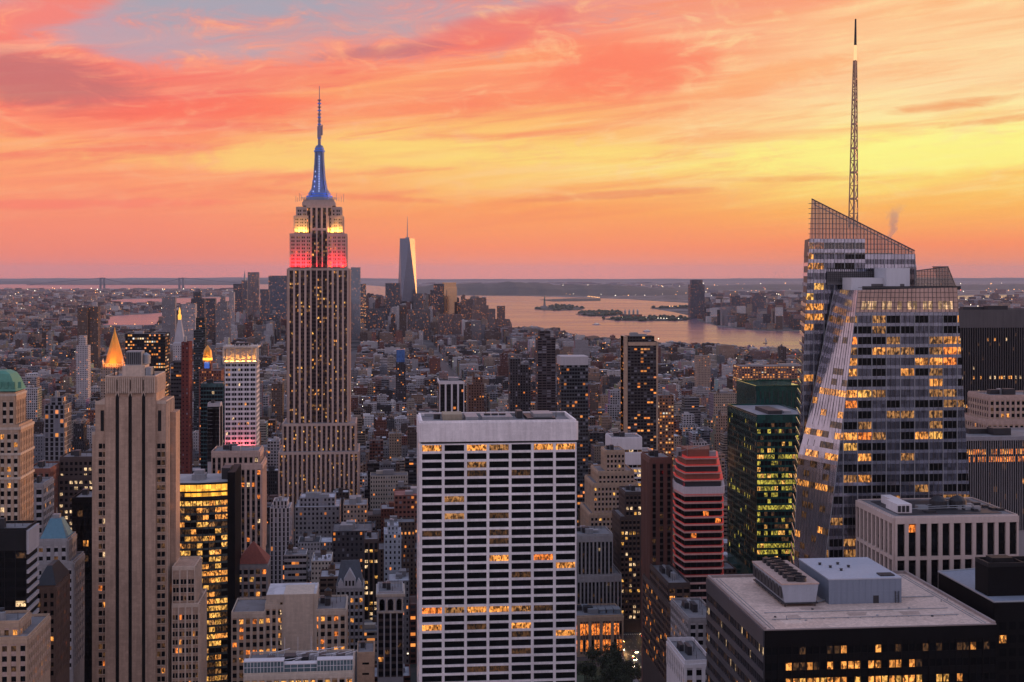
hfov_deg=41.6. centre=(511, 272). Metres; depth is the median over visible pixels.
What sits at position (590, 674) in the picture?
park tree
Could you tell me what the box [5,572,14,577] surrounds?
window
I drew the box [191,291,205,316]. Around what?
office tower
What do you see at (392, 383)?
apartment block
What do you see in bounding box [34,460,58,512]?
loft building
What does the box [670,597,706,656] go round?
stone building
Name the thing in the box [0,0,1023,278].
sky
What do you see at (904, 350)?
window
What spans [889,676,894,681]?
window
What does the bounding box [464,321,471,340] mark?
apartment block
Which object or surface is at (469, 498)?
window
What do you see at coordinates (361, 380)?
loft building
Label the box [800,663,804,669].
window
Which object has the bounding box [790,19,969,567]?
glass tower
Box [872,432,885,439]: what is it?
window
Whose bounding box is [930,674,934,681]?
window
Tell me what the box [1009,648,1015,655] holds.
window
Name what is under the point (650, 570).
window
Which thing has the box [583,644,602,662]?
park tree
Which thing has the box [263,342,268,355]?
apartment block
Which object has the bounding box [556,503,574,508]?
window
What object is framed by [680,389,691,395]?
loft building
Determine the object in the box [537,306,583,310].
statue island
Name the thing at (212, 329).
apartment block
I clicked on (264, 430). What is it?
apartment block
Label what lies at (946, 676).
window
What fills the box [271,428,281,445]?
apartment block
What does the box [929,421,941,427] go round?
window
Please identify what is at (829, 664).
window
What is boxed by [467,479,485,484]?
window
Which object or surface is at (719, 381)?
loft building
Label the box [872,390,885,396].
window
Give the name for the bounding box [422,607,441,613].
window
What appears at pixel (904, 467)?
window
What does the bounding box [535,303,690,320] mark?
island woods
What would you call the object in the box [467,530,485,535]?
window
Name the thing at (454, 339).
apartment block
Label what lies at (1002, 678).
window
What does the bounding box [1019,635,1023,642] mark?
window
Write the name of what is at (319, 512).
loft building
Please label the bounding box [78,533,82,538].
window
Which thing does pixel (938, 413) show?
window
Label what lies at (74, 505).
window
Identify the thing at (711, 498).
window
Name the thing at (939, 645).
window
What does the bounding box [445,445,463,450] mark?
window
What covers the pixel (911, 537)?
window
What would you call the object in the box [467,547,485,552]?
window
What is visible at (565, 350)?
apartment block
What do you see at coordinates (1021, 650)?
window
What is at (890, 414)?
window
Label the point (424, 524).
window
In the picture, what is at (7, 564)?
window
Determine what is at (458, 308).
apartment block
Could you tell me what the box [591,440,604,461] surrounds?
apartment block
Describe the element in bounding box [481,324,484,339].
apartment block
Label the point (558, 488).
window
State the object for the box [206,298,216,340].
office tower
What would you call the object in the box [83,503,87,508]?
window
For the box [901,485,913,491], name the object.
window
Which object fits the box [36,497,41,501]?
window
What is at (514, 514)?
window
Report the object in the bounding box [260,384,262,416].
apartment block
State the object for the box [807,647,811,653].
window
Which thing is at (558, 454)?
window
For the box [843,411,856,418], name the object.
window
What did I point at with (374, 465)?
apartment block
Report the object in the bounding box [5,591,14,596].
window
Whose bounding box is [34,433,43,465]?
apartment block
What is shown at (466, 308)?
office tower
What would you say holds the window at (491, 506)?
in the office tower at (496, 546)
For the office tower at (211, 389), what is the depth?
1179.57 m
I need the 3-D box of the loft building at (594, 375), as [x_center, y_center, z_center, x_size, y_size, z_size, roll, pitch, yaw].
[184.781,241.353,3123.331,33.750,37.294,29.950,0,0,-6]
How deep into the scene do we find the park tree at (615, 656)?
863.71 m
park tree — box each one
[577,662,591,680]
[580,658,595,679]
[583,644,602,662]
[583,664,597,679]
[597,656,613,669]
[600,641,620,653]
[602,648,622,664]
[604,660,629,674]
[620,658,641,675]
[620,667,641,679]
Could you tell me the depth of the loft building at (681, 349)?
4064.22 m
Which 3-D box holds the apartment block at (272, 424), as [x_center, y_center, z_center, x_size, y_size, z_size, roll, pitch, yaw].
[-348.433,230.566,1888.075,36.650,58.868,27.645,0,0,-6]
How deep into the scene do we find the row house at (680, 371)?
3300.73 m
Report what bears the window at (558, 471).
in the office tower at (496, 546)
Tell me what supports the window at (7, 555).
in the office building at (19, 562)
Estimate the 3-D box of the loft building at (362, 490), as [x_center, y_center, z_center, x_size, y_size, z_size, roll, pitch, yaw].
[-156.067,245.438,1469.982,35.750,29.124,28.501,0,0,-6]
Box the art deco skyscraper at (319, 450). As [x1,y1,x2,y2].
[278,86,359,545]
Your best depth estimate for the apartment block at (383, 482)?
1280.48 m
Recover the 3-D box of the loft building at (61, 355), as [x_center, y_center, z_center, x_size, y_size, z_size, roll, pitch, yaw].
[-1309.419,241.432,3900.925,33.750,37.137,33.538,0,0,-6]
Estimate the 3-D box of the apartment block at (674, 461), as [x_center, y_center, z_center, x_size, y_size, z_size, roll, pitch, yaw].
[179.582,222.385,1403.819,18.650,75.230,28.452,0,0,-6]
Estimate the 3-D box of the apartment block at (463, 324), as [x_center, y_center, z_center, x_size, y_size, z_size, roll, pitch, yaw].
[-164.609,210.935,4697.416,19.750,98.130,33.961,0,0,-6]
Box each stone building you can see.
[0,608,50,681]
[34,475,53,536]
[211,444,266,553]
[231,582,347,681]
[336,560,364,681]
[376,581,404,681]
[577,522,621,611]
[580,444,637,533]
[666,637,706,681]
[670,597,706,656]
[965,387,1023,427]
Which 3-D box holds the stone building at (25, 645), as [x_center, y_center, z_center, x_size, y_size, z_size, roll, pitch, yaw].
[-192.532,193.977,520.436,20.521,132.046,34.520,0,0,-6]
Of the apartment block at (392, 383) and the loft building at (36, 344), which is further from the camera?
the loft building at (36, 344)
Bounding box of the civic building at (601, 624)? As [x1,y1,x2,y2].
[577,603,623,656]
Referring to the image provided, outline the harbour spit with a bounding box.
[656,307,687,308]
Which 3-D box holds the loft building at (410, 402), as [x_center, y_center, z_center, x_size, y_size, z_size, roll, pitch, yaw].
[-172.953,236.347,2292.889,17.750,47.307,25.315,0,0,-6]
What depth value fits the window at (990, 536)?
520.53 m
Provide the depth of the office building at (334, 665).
595.87 m
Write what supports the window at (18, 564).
in the office building at (19, 562)
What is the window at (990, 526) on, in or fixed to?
in the office building at (926, 539)
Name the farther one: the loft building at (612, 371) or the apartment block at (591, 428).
the loft building at (612, 371)
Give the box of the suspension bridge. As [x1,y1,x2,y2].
[27,278,236,288]
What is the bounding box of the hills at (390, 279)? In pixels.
[0,277,1023,280]
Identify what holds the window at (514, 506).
in the office tower at (496, 546)
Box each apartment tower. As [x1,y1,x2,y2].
[44,391,70,460]
[77,306,99,368]
[162,296,175,344]
[467,374,483,411]
[508,357,530,411]
[535,328,555,410]
[620,332,657,449]
[641,449,672,681]
[673,442,724,604]
[695,354,710,391]
[730,296,739,306]
[740,298,750,306]
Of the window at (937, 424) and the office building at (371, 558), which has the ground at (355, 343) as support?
the office building at (371, 558)
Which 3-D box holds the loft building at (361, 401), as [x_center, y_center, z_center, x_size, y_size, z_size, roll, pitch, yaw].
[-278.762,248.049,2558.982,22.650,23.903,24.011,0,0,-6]
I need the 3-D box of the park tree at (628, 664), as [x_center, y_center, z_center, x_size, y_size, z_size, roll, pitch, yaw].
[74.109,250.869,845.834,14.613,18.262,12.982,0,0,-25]
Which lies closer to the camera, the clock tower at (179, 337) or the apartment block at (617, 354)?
the clock tower at (179, 337)
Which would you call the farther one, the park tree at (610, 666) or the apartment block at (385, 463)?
the apartment block at (385, 463)
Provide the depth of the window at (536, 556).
614.38 m
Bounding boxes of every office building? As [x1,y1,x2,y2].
[0,517,38,616]
[58,447,91,529]
[72,488,91,681]
[180,464,240,681]
[243,636,356,681]
[364,531,378,619]
[642,563,689,681]
[658,389,673,456]
[699,557,996,681]
[733,363,800,392]
[855,495,1018,587]
[937,555,1023,681]
[965,426,1023,555]
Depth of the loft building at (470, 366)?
3334.44 m
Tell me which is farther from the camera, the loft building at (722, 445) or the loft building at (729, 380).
the loft building at (729, 380)
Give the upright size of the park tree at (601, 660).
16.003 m
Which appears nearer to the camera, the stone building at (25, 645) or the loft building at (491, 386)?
the stone building at (25, 645)
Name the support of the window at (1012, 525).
in the office building at (926, 539)
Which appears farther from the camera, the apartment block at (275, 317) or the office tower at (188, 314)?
the apartment block at (275, 317)
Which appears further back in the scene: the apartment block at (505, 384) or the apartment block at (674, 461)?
the apartment block at (505, 384)
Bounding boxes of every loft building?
[0,340,7,347]
[0,357,18,367]
[4,359,17,368]
[8,365,16,369]
[15,348,31,350]
[15,359,28,364]
[17,367,29,375]
[20,351,29,356]
[25,370,37,375]
[28,365,41,369]
[31,342,41,347]
[32,348,44,357]
[32,362,49,365]
[32,418,43,433]
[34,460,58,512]
[37,560,69,681]
[38,369,50,377]
[40,381,52,392]
[42,355,49,361]
[42,373,63,379]
[45,377,55,390]
[46,361,57,366]
[50,368,61,373]
[52,350,65,360]
[53,389,75,395]
[55,345,72,352]
[55,346,68,354]
[67,395,76,408]
[71,410,85,413]
[71,413,83,420]
[73,405,87,412]
[75,397,88,408]
[240,541,270,599]
[259,354,272,367]
[263,394,269,407]
[264,372,273,379]
[267,465,277,495]
[268,405,270,417]
[269,374,282,382]
[270,495,291,582]
[295,487,340,546]
[298,530,320,569]
[320,536,331,551]
[332,518,371,577]
[343,494,367,521]
[351,413,373,429]
[354,385,367,395]
[356,367,371,377]
[357,376,371,382]
[357,640,374,681]
[359,368,366,375]
[359,397,370,404]
[360,486,364,498]
[363,341,377,348]
[363,398,376,411]
[363,403,371,414]
[364,615,376,664]
[365,357,371,365]
[368,381,374,395]
[368,509,380,530]
[371,410,384,416]
[372,368,379,376]
[373,353,382,362]
[373,392,388,402]
[375,664,410,681]
[376,402,390,415]
[377,393,386,403]
[379,364,386,375]
[380,357,386,364]
[380,386,391,400]
[383,443,407,458]
[384,518,400,581]
[385,347,399,354]
[387,399,395,411]
[387,415,394,432]
[394,415,406,427]
[394,485,416,541]
[396,343,406,348]
[396,401,406,411]
[399,420,409,433]
[401,432,406,444]
[405,398,415,409]
[407,406,416,424]
[408,355,424,361]
[410,358,417,368]
[411,367,429,373]
[411,392,424,403]
[413,347,419,353]
[415,339,421,344]
[415,344,425,350]
[415,385,428,394]
[416,376,438,385]
[429,348,433,354]
[439,371,447,378]
[445,346,456,351]
[453,355,462,370]
[457,349,472,354]
[457,357,470,374]
[458,360,476,375]
[459,363,478,377]
[466,339,476,345]
[481,351,497,356]
[484,357,499,365]
[486,339,499,344]
[486,348,502,353]
[486,383,495,392]
[486,393,501,411]
[488,376,507,384]
[489,389,497,411]
[490,400,497,408]
[497,397,507,406]
[519,341,527,348]
[528,339,534,350]
[562,340,573,346]
[578,509,579,525]
[588,366,598,371]
[588,369,599,381]
[588,415,598,425]
[590,350,599,357]
[590,360,602,368]
[598,392,607,408]
[599,375,607,393]
[603,354,616,363]
[604,361,619,368]
[607,368,619,375]
[608,346,617,352]
[612,483,641,631]
[614,382,619,388]
[658,361,673,366]
[658,364,670,374]
[658,377,669,384]
[668,379,681,385]
[669,353,682,360]
[678,347,692,352]
[678,360,690,369]
[679,412,697,434]
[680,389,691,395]
[683,354,690,361]
[683,376,694,385]
[685,366,694,376]
[685,381,694,389]
[689,427,697,445]
[692,386,709,395]
[698,394,708,405]
[698,424,710,443]
[704,415,712,428]
[711,359,716,365]
[711,368,717,376]
[712,376,719,389]
[714,378,726,390]
[717,353,724,363]
[717,428,726,466]
[722,364,732,375]
[727,357,735,364]
[727,376,732,388]
[744,353,751,361]
[771,353,790,359]
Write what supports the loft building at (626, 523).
on the ground at (355, 343)
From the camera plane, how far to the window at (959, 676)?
434.17 m
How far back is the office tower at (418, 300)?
5489.08 m
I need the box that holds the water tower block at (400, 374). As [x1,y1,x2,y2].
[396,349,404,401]
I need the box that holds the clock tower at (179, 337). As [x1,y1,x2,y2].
[173,307,183,360]
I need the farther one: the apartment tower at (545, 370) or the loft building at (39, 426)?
the loft building at (39, 426)
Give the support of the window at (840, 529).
in the glass tower at (881, 404)
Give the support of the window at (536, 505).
in the office tower at (496, 546)
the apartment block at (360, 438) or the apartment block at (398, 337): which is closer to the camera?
the apartment block at (360, 438)
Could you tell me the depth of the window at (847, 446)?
561.31 m
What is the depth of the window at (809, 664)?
429.33 m
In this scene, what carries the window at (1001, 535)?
in the office building at (926, 539)
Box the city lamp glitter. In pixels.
[10,283,1000,410]
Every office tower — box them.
[76,335,90,402]
[125,331,169,395]
[171,336,191,473]
[181,304,196,347]
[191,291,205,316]
[194,317,206,430]
[201,379,224,473]
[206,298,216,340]
[216,296,230,343]
[222,342,260,444]
[229,292,234,324]
[233,284,242,312]
[241,271,247,318]
[248,272,259,316]
[260,289,269,324]
[268,276,286,318]
[351,267,360,338]
[361,284,365,328]
[366,309,384,328]
[385,283,399,319]
[408,309,429,339]
[414,293,422,308]
[417,408,577,681]
[430,282,456,313]
[437,377,464,411]
[438,314,461,334]
[461,299,472,319]
[472,298,488,319]
[488,309,494,329]
[495,306,509,328]
[557,355,587,525]
[605,432,651,485]
[688,280,704,317]
[721,302,729,306]
[727,379,800,573]
[750,293,765,316]
[958,305,1023,412]
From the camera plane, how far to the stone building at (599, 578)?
955.35 m
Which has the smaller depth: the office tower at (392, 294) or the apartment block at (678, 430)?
the apartment block at (678, 430)
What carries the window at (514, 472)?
in the office tower at (496, 546)
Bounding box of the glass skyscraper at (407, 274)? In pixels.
[398,216,416,308]
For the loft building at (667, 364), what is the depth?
3484.19 m
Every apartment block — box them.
[0,322,8,329]
[3,326,14,330]
[13,333,29,343]
[13,339,23,349]
[22,376,39,386]
[25,383,41,419]
[29,321,39,328]
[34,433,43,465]
[42,330,47,348]
[45,323,57,326]
[46,331,52,350]
[57,332,65,342]
[59,320,71,326]
[60,374,73,389]
[64,335,70,340]
[70,358,75,375]
[71,420,88,450]
[210,324,215,339]
[212,332,215,344]
[231,325,237,341]
[236,312,239,320]
[238,324,244,337]
[243,321,253,337]
[253,331,261,342]
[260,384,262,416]
[260,417,276,436]
[260,420,267,444]
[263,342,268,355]
[264,324,273,335]
[265,335,270,348]
[267,314,279,341]
[267,433,280,467]
[271,379,283,422]
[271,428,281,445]
[284,542,307,582]
[311,547,332,594]
[319,562,338,594]
[332,488,348,521]
[352,415,364,444]
[360,331,367,341]
[363,450,369,472]
[365,456,379,509]
[366,295,368,308]
[367,434,382,470]
[370,469,407,509]
[372,331,375,340]
[372,376,394,393]
[373,415,387,439]
[379,515,416,593]
[380,331,392,342]
[380,456,395,471]
[381,377,388,388]
[381,501,393,541]
[387,355,392,375]
[388,568,408,663]
[389,313,396,336]
[389,378,395,388]
[389,427,401,460]
[390,307,396,323]
[393,330,402,343]
[396,481,411,488]
[399,304,406,336]
[403,330,412,343]
[405,453,416,484]
[406,301,410,325]
[407,425,416,449]
[409,560,416,663]
[425,294,428,308]
[429,356,439,374]
[433,321,437,334]
[437,304,441,313]
[452,335,456,345]
[457,304,460,313]
[462,319,467,335]
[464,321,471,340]
[466,373,471,411]
[469,320,480,340]
[477,345,485,357]
[481,318,487,329]
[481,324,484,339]
[484,330,494,339]
[495,331,501,339]
[497,351,507,376]
[499,379,507,392]
[560,346,573,354]
[572,339,589,356]
[588,381,598,410]
[588,426,604,430]
[588,427,605,460]
[588,463,592,473]
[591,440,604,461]
[599,413,611,430]
[603,374,619,393]
[605,389,619,419]
[612,422,619,429]
[615,347,619,357]
[658,346,660,362]
[666,383,677,397]
[673,455,676,471]
[674,419,681,445]
[674,433,680,449]
[679,393,699,426]
[690,435,706,445]
[695,347,704,354]
[703,345,711,354]
[709,389,735,419]
[710,410,726,450]
[710,447,724,495]
[716,345,733,358]
[750,349,769,359]
[778,344,785,363]
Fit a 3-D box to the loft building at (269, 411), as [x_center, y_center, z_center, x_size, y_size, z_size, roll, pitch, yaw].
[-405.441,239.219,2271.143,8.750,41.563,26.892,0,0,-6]
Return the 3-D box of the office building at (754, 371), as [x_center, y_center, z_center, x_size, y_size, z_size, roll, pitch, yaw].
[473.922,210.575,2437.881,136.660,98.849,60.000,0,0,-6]
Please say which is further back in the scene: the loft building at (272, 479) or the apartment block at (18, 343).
the apartment block at (18, 343)
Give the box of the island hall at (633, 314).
[620,309,641,317]
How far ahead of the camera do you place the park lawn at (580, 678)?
871.18 m
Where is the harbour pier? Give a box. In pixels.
[543,298,600,301]
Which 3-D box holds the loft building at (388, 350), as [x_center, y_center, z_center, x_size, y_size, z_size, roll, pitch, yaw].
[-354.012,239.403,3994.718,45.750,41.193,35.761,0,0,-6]
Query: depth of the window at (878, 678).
431.53 m
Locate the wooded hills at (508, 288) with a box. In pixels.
[417,281,687,295]
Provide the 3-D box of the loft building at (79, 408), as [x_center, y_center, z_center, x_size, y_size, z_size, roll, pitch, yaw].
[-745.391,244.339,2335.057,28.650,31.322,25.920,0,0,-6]
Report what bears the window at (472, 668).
in the office tower at (496, 546)
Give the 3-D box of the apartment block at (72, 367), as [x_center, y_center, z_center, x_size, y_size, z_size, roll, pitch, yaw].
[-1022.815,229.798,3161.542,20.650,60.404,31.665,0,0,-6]
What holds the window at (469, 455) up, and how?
in the office tower at (496, 546)
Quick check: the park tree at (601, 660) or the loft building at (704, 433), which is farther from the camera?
the loft building at (704, 433)
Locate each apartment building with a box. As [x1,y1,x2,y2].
[37,513,84,681]
[208,400,222,473]
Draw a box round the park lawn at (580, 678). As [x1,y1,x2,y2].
[577,660,606,681]
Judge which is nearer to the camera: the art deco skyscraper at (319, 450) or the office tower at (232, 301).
the art deco skyscraper at (319, 450)
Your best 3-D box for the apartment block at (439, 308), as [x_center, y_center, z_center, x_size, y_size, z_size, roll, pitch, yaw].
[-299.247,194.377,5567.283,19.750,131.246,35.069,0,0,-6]
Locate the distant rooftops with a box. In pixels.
[0,282,1023,582]
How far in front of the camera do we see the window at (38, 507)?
738.28 m
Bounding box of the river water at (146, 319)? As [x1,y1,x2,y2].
[103,313,161,324]
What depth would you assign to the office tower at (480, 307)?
5511.94 m
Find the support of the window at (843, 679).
in the office building at (844, 619)
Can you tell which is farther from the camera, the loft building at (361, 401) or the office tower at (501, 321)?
the office tower at (501, 321)
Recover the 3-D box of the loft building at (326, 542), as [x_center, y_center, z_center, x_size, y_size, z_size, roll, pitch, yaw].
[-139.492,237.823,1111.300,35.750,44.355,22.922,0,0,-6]
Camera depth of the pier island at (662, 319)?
7331.89 m
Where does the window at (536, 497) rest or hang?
in the office tower at (496, 546)
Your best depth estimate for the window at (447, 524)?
610.34 m
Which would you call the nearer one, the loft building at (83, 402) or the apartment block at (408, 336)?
the loft building at (83, 402)
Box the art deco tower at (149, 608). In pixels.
[92,350,206,681]
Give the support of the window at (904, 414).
in the glass tower at (881, 404)
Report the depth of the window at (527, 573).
613.33 m
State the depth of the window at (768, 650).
427.97 m
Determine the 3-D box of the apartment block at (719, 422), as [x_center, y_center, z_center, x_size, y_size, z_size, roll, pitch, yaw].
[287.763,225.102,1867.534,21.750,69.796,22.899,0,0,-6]
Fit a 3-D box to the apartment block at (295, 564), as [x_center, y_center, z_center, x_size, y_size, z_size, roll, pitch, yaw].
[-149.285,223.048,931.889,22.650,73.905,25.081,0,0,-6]
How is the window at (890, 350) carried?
in the glass tower at (881, 404)
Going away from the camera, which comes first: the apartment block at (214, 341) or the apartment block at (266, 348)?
the apartment block at (266, 348)
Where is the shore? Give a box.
[0,280,267,283]
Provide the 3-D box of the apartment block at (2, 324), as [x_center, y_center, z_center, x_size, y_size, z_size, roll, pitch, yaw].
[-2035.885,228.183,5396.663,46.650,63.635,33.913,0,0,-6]
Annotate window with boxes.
[2,646,6,651]
[2,656,6,661]
[5,553,14,557]
[5,562,14,567]
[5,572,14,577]
[5,582,14,586]
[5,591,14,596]
[5,601,14,606]
[11,666,15,671]
[16,552,25,557]
[16,562,25,567]
[16,572,25,577]
[16,581,25,586]
[16,591,25,596]
[16,601,25,606]
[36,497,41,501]
[36,505,41,509]
[61,462,91,522]
[72,503,76,508]
[72,511,76,516]
[72,518,76,523]
[78,503,82,508]
[78,518,82,523]
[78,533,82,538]
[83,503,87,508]
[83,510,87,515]
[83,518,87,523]
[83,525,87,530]
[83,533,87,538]
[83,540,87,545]
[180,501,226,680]
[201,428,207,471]
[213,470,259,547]
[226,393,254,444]
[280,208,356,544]
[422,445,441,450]
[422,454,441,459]
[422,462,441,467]
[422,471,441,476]
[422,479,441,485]
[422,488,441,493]
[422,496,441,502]
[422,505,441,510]
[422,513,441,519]
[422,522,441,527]
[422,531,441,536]
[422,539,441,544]
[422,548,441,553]
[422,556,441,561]
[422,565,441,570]
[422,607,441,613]
[422,625,441,630]
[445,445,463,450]
[445,453,463,459]
[445,462,463,467]
[445,470,463,476]
[445,479,463,484]
[445,488,463,493]
[445,496,463,501]
[445,505,463,510]
[445,513,463,518]
[445,522,463,527]
[445,530,463,535]
[445,539,463,544]
[445,547,463,552]
[445,556,463,561]
[445,607,463,612]
[467,445,485,450]
[467,453,485,458]
[467,462,485,467]
[467,470,485,475]
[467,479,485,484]
[467,487,485,492]
[467,496,485,501]
[467,504,485,509]
[467,513,485,518]
[467,521,485,526]
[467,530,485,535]
[467,538,485,543]
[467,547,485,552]
[467,606,485,612]
[467,623,485,629]
[467,666,485,671]
[489,444,508,449]
[489,453,508,458]
[489,461,508,466]
[489,470,508,475]
[489,478,508,483]
[489,487,508,492]
[489,495,508,501]
[489,504,508,509]
[489,512,508,518]
[489,521,508,526]
[489,529,508,535]
[489,538,508,543]
[489,555,508,560]
[489,606,508,611]
[489,665,508,671]
[512,444,530,449]
[512,452,530,458]
[512,461,530,466]
[512,469,530,475]
[512,478,530,483]
[512,486,530,492]
[512,495,530,500]
[512,503,530,509]
[512,512,530,517]
[512,520,530,526]
[512,529,530,534]
[512,571,530,577]
[512,605,530,611]
[512,622,530,628]
[512,631,530,636]
[512,648,530,653]
[534,444,552,449]
[534,452,552,457]
[534,461,552,466]
[534,469,552,474]
[534,478,552,483]
[534,486,552,491]
[534,495,552,500]
[534,503,552,508]
[534,512,552,517]
[534,554,552,559]
[534,605,552,610]
[556,443,574,449]
[556,452,574,457]
[556,460,574,466]
[556,469,574,474]
[556,477,574,482]
[556,486,574,491]
[556,494,574,499]
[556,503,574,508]
[556,562,574,567]
[556,630,574,635]
[578,569,620,605]
[580,624,582,634]
[580,640,582,651]
[591,455,624,529]
[608,623,610,634]
[621,521,639,618]
[644,570,670,680]
[673,490,721,578]
[687,670,691,675]
[696,670,701,674]
[709,496,714,500]
[709,511,714,515]
[709,518,714,522]
[709,540,714,544]
[709,547,714,551]
[709,562,714,566]
[709,569,714,573]
[715,496,720,500]
[715,503,720,507]
[715,518,720,522]
[715,525,720,529]
[715,540,720,544]
[715,547,720,551]
[715,562,720,566]
[715,569,720,573]
[766,648,770,654]
[766,663,770,670]
[772,648,777,654]
[772,663,777,670]
[779,647,784,654]
[779,663,784,670]
[786,647,791,654]
[786,663,791,669]
[793,647,798,654]
[793,663,798,669]
[800,647,804,653]
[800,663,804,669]
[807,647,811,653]
[807,662,811,669]
[814,646,818,653]
[814,662,818,669]
[821,646,825,653]
[821,662,825,668]
[827,646,832,653]
[827,662,832,668]
[829,528,842,535]
[835,646,839,652]
[835,661,839,668]
[841,646,846,652]
[841,661,846,668]
[841,677,846,681]
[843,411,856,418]
[844,433,856,439]
[844,443,856,450]
[844,454,856,460]
[844,475,856,481]
[844,496,856,503]
[844,507,855,513]
[844,528,855,535]
[844,539,855,545]
[844,549,855,556]
[848,645,853,652]
[848,661,853,668]
[848,677,853,681]
[855,645,859,652]
[855,661,859,667]
[858,316,870,322]
[858,369,870,375]
[858,390,870,396]
[858,422,870,428]
[858,432,870,439]
[858,454,870,460]
[858,475,870,481]
[858,496,870,498]
[862,645,866,652]
[862,661,866,667]
[862,676,866,681]
[869,645,873,651]
[869,661,873,667]
[869,676,873,681]
[872,316,885,322]
[872,326,885,333]
[872,347,885,354]
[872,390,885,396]
[872,400,885,407]
[872,411,885,417]
[872,422,885,428]
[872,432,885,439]
[872,464,885,470]
[876,645,880,651]
[876,660,880,667]
[876,676,880,681]
[882,644,887,651]
[882,660,887,667]
[882,676,887,681]
[887,337,899,343]
[887,347,899,354]
[887,358,899,364]
[887,369,899,375]
[887,379,899,385]
[887,390,899,396]
[887,411,899,417]
[887,421,899,428]
[887,432,899,438]
[887,443,899,449]
[887,453,899,460]
[887,464,899,470]
[887,474,899,481]
[889,644,894,651]
[889,660,894,666]
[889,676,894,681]
[896,644,900,651]
[896,660,900,666]
[896,675,900,681]
[897,525,903,532]
[897,535,903,542]
[897,545,903,552]
[897,566,903,570]
[901,316,913,322]
[901,337,913,343]
[901,347,913,354]
[901,358,913,364]
[901,368,913,375]
[901,379,913,385]
[901,390,913,396]
[901,400,913,407]
[901,411,913,417]
[901,453,913,459]
[901,464,913,470]
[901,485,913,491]
[901,495,913,499]
[903,644,907,650]
[903,660,907,666]
[903,675,907,681]
[909,525,914,531]
[909,535,914,542]
[909,545,914,552]
[909,565,914,572]
[909,644,914,650]
[909,659,914,666]
[909,675,914,681]
[915,326,927,332]
[915,337,927,343]
[915,358,927,364]
[915,379,927,385]
[915,389,927,396]
[915,411,927,417]
[915,421,927,428]
[915,432,927,438]
[915,453,927,459]
[915,463,927,470]
[917,644,921,650]
[917,659,921,666]
[917,675,921,681]
[920,525,925,531]
[920,535,925,541]
[920,545,925,551]
[920,565,925,572]
[920,575,925,580]
[923,643,927,650]
[923,659,927,665]
[923,675,927,681]
[929,315,941,322]
[929,326,941,332]
[929,337,941,343]
[929,347,941,353]
[929,358,941,364]
[929,368,941,375]
[929,379,941,385]
[929,389,941,396]
[929,410,941,417]
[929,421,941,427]
[930,643,934,650]
[930,659,934,665]
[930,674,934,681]
[931,524,937,531]
[931,534,937,541]
[931,545,937,551]
[931,565,937,572]
[931,575,937,582]
[937,643,941,649]
[937,659,941,665]
[937,674,941,681]
[943,524,948,531]
[943,534,948,541]
[943,544,948,551]
[943,565,948,569]
[944,336,956,343]
[944,347,956,353]
[944,358,956,364]
[944,643,948,649]
[944,658,948,665]
[944,674,948,680]
[950,643,954,649]
[950,658,954,665]
[950,674,954,680]
[954,524,959,531]
[954,534,959,541]
[954,544,959,551]
[957,642,961,649]
[957,658,961,664]
[957,674,961,680]
[964,642,968,649]
[964,658,968,664]
[964,673,968,680]
[965,524,970,530]
[965,534,970,540]
[965,544,970,551]
[971,642,975,648]
[971,658,975,664]
[971,673,975,680]
[976,524,981,530]
[976,534,981,540]
[976,544,981,550]
[977,642,981,648]
[977,657,981,664]
[977,673,981,679]
[984,642,988,648]
[984,657,988,664]
[987,523,993,530]
[987,533,993,540]
[987,543,993,550]
[990,641,995,648]
[990,657,995,663]
[999,523,1004,530]
[999,533,1004,540]
[999,543,1004,550]
[999,622,1005,629]
[999,635,1005,642]
[999,648,1005,655]
[999,662,1005,669]
[999,675,1005,681]
[1009,622,1015,629]
[1009,635,1015,642]
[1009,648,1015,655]
[1009,661,1015,668]
[1009,675,1015,681]
[1010,523,1015,529]
[1010,533,1015,540]
[1010,543,1015,550]
[1019,622,1023,628]
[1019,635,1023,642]
[1019,648,1023,655]
[1019,661,1023,668]
[1019,674,1023,681]
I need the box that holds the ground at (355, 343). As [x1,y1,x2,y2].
[25,281,1023,681]
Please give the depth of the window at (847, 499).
561.31 m
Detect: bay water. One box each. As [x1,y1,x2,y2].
[0,284,801,348]
[958,295,1013,298]
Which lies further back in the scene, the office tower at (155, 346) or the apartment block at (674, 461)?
the office tower at (155, 346)
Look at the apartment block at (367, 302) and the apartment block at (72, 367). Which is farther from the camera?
the apartment block at (367, 302)
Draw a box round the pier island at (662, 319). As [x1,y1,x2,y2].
[606,317,689,320]
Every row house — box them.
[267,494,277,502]
[674,369,683,376]
[682,432,688,445]
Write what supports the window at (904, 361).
in the glass tower at (881, 404)
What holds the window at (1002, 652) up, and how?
in the office building at (991, 586)
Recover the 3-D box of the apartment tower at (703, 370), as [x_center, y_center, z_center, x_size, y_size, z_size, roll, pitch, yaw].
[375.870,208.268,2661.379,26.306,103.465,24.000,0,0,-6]
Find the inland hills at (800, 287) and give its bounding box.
[667,284,1023,289]
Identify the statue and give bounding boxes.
[540,296,548,307]
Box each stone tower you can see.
[0,369,34,523]
[101,327,124,399]
[199,345,223,462]
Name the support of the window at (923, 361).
in the glass tower at (881, 404)
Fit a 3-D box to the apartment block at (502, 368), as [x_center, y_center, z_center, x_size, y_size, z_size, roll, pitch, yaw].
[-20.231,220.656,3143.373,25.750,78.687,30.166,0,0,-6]

